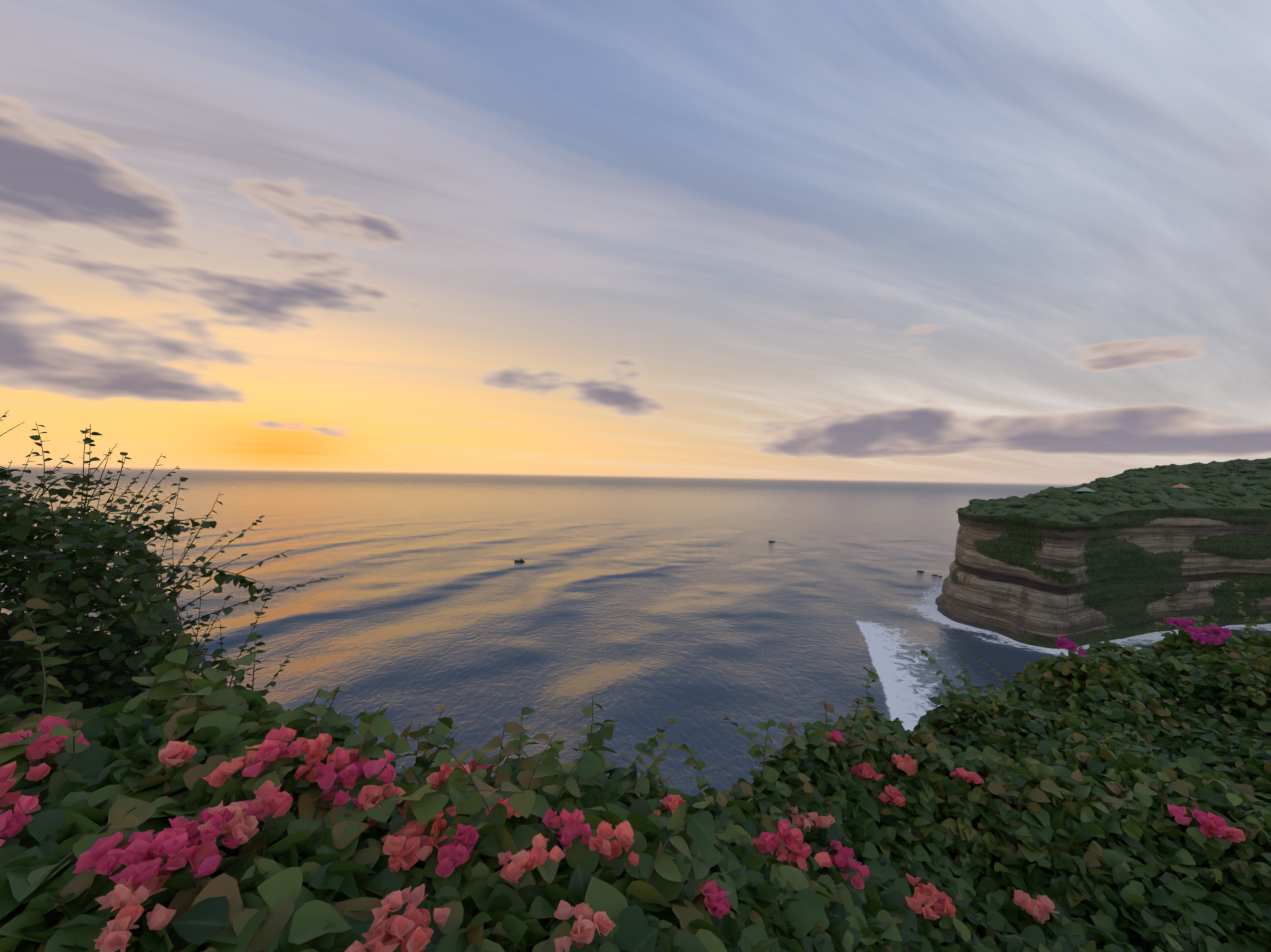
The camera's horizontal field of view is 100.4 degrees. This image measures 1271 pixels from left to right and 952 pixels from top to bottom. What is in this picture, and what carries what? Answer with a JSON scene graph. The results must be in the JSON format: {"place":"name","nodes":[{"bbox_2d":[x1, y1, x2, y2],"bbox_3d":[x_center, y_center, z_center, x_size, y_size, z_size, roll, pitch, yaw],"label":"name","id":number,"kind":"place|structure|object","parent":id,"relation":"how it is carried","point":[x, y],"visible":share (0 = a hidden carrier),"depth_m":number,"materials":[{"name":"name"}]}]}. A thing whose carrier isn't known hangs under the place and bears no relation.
{"place":"outdoors","nodes":[
{"label":"outdoors","id":0,"kind":"place"},
{"bbox_2d":[0,689,46,716],"bbox_3d":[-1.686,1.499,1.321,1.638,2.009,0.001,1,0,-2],"label":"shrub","id":1,"kind":"object","parent":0,"point":[29,711],"visible":0.06,"depth_m":1.32,"materials":[{"name":"green plant"}]},
{"bbox_2d":[0,465,1270,796],"bbox_3d":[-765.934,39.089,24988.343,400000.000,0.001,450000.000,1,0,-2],"label":"sea","id":2,"kind":"structure","parent":0,"point":[638,609],"depth_m":318.57,"materials":[{"name":"liquid"}]},
{"bbox_2d":[0,0,1270,482],"label":"sky","id":3,"kind":"structure","parent":0,"point":[1028,241],"materials":[{"name":"blue"}]},
{"bbox_2d":[935,508,1270,648],"bbox_3d":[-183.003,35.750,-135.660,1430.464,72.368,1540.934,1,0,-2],"label":"cliff wall","id":4,"kind":"structure","parent":0,"point":[1039,582],"depth_m":275.77,"materials":[{"name":"brown stone"}]},
{"bbox_2d":[957,458,1270,523],"bbox_3d":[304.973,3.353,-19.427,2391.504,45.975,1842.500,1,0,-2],"label":"land","id":5,"kind":"structure","parent":0,"point":[1253,498],"depth_m":300.13,"materials":[{"name":"green plant"}]},
{"bbox_2d":[0,410,342,718],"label":"shrub","id":6,"kind":"object","parent":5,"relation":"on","point":[22,529],"depth_m":1.34,"materials":[{"name":"green plant"}]},
{"bbox_2d":[857,678,1270,937],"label":"leaves","id":7,"kind":"object","parent":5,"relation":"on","point":[996,859],"depth_m":1.69,"materials":[{"name":"green"}]},
{"bbox_2d":[0,581,1270,951],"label":"foliage","id":8,"kind":"object","parent":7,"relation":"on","point":[318,877],"depth_m":1.10,"materials":[{"name":"green plant"}]},
{"bbox_2d":[0,716,1245,951],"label":"bougainvillea flowers","id":9,"kind":"object","parent":8,"relation":"on","point":[176,846],"visible":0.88,"depth_m":0.66,"materials":[{"name":"pink plant"}]},
{"bbox_2d":[1055,618,1231,655],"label":"bougainvillea flowers","id":10,"kind":"object","parent":8,"relation":"on","point":[1202,636],"visible":1,"depth_m":3.46,"materials":[{"name":"purple plant"}]},
{"bbox_2d":[1075,487,1093,493],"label":"grey pavilion","id":11,"kind":"structure","parent":5,"relation":"on","point":[1085,489],"depth_m":300.51,"materials":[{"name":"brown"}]},
{"bbox_2d":[1172,483,1190,488],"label":"pavilion thatch","id":12,"kind":"object","parent":5,"relation":"on","point":[1180,485],"visible":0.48,"depth_m":315.34,"materials":[{"name":"brown"}]}
]}

